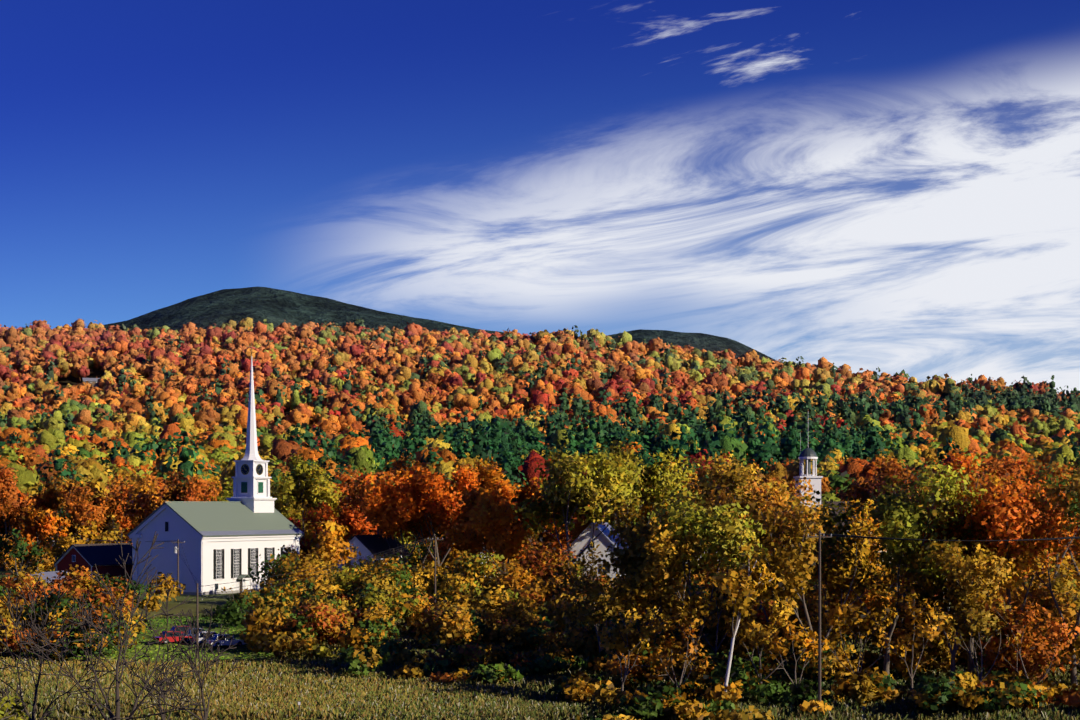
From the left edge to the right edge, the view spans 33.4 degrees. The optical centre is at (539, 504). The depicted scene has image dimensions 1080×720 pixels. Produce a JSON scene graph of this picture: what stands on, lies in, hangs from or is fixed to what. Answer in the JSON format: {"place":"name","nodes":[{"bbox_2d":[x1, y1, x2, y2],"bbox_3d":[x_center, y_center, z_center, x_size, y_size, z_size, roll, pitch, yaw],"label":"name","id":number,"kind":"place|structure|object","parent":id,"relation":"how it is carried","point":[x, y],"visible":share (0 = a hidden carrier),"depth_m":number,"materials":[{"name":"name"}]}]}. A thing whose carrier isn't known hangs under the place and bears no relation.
{"place":"outdoors","nodes":[
{"label":"outdoors","id":0,"kind":"place"},
{"bbox_2d":[0,317,1079,440],"bbox_3d":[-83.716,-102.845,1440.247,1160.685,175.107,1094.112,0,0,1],"label":"forest hillside","id":1,"kind":"structure","parent":0,"point":[167,395],"depth_m":1262.88,"materials":[{"name":"orange plant"}]},
{"bbox_2d":[0,318,1079,440],"bbox_3d":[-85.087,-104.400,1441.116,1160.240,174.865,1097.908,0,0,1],"label":"forest","id":2,"kind":"object","parent":1,"relation":"on","point":[745,395],"visible":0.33,"depth_m":1206.08,"materials":[{"name":"orange plant"}]},
{"bbox_2d":[0,612,1079,719],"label":"meadow grass","id":3,"kind":"structure","parent":0,"point":[250,688],"depth_m":167.46,"materials":[{"name":"plant"}]},
{"bbox_2d":[0,286,1079,719],"bbox_3d":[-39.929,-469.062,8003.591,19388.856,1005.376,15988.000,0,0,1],"label":"terrain","id":4,"kind":"structure","parent":0,"point":[254,304],"depth_m":7452.05,"materials":[{"name":"green plant"}]},
{"bbox_2d":[14,571,76,586],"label":"shed tin roof","id":5,"kind":"structure","parent":4,"relation":"on","point":[52,573],"depth_m":288.23,"materials":[{"name":"grey metal"}]},
{"bbox_2d":[53,543,131,583],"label":"red barn","id":6,"kind":"structure","parent":4,"relation":"on","point":[103,556],"depth_m":309.71,"materials":[{"name":"red wood"}]},
{"bbox_2d":[0,531,242,719],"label":"bare shrubs","id":7,"kind":"object","parent":4,"relation":"on","point":[148,689],"visible":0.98,"depth_m":117.06,"materials":[{"name":"grey plant"}]},
{"bbox_2d":[11,617,274,662],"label":"grass","id":8,"kind":"structure","parent":4,"relation":"on","point":[163,621],"depth_m":211.77,"materials":[{"name":"plant"}]},
{"bbox_2d":[153,631,192,643],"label":"red car","id":9,"kind":"object","parent":4,"relation":"on","point":[171,639],"visible":0.56,"depth_m":215.42,"materials":[{"name":"red paint"}]},
{"bbox_2d":[171,539,184,595],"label":"utility pole","id":10,"kind":"object","parent":4,"relation":"on","point":[177,548],"visible":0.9,"depth_m":289.32,"materials":[{"name":"brown wood"}]},
{"bbox_2d":[170,625,190,633],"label":"maroon car","id":11,"kind":"object","parent":4,"relation":"on","point":[180,628],"visible":0.06,"depth_m":220.17,"materials":[{"name":"red paint"}]},
{"bbox_2d":[182,628,204,636],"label":"blue car","id":12,"kind":"object","parent":4,"relation":"on","point":[190,633],"visible":0.1,"depth_m":217.15,"materials":[{"name":"blue paint"}]},
{"bbox_2d":[196,583,202,658],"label":"utility pole","id":13,"kind":"object","parent":4,"relation":"on","point":[197,623],"visible":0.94,"depth_m":204.13,"materials":[{"name":"brown wood"}]},
{"bbox_2d":[53,534,1079,598],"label":"utility wires","id":14,"kind":"object","parent":13,"relation":"attached to","point":[851,536],"visible":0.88,"depth_m":205.35,"materials":[{"name":"grey"}]},
{"bbox_2d":[191,631,218,643],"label":"silver car","id":15,"kind":"object","parent":4,"relation":"on","point":[201,637],"visible":0.27,"depth_m":214.03,"materials":[{"name":"grey paint"}]},
{"bbox_2d":[128,342,303,594],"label":"church","id":16,"kind":"structure","parent":4,"relation":"on","point":[226,543],"depth_m":301.57,"materials":[{"name":"white paint"}]},
{"bbox_2d":[206,634,245,646],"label":"car","id":17,"kind":"object","parent":4,"relation":"on","point":[225,641],"visible":0.81,"depth_m":212.44,"materials":[{"name":"blue paint"}]},
{"bbox_2d":[338,528,409,570],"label":"white house","id":18,"kind":"structure","parent":4,"relation":"on","point":[368,545],"depth_m":319.16,"materials":[{"name":"white paint"}]},
{"bbox_2d":[428,536,442,602],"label":"utility pole","id":19,"kind":"object","parent":4,"relation":"on","point":[435,566],"visible":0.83,"depth_m":246.90,"materials":[{"name":"brown wood"}]},
{"bbox_2d":[444,547,498,576],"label":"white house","id":20,"kind":"structure","parent":4,"relation":"on","point":[480,556],"depth_m":364.88,"materials":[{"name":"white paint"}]},
{"bbox_2d":[0,437,1079,719],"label":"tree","id":21,"kind":"object","parent":4,"relation":"on","point":[510,613],"depth_m":191.99,"materials":[{"name":"plant"}]},
{"bbox_2d":[0,420,1079,543],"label":"hillside forest","id":22,"kind":"structure","parent":4,"relation":"on","point":[959,436],"depth_m":640.82,"materials":[{"name":"plant"}]},
{"bbox_2d":[0,411,1079,534],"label":"trees","id":23,"kind":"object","parent":22,"relation":"on","point":[280,449],"depth_m":666.80,"materials":[{"name":"plant"}]},
{"bbox_2d":[0,410,1079,468],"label":"forest leaf clumps","id":24,"kind":"object","parent":22,"relation":"on","point":[780,445],"visible":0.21,"depth_m":724.39,"materials":[{"name":"green plant"}]},
{"bbox_2d":[0,420,1079,528],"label":"trees","id":25,"kind":"object","parent":22,"relation":"on","point":[200,469],"visible":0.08,"depth_m":547.33,"materials":[{"name":"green plant"}]},
{"bbox_2d":[564,516,628,587],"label":"white house","id":26,"kind":"structure","parent":4,"relation":"on","point":[582,540],"depth_m":295.38,"materials":[{"name":"white paint"}]},
{"bbox_2d":[807,530,831,711],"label":"utility pole","id":27,"kind":"object","parent":4,"relation":"on","point":[819,625],"visible":0.94,"depth_m":156.52,"materials":[{"name":"brown wood"}]},
{"bbox_2d":[724,554,951,691],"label":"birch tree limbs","id":28,"kind":"object","parent":4,"relation":"on","point":[729,662],"visible":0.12,"depth_m":158.68,"materials":[{"name":"grey plant"}]},
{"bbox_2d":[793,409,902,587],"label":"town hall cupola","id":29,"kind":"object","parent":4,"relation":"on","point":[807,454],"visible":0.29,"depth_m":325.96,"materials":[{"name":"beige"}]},
{"bbox_2d":[0,0,1079,393],"label":"sky","id":30,"kind":"structure","parent":0,"point":[892,186],"materials":[{"name":"blue"}]},
{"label":"hill clearing lawn","id":31,"kind":"object","parent":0,"visible":0},
{"bbox_2d":[82,377,99,386],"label":"hillside house","id":32,"kind":"structure","parent":31,"relation":"on","point":[93,382],"depth_m":1395.41,"materials":[{"name":"grey"}]}
]}

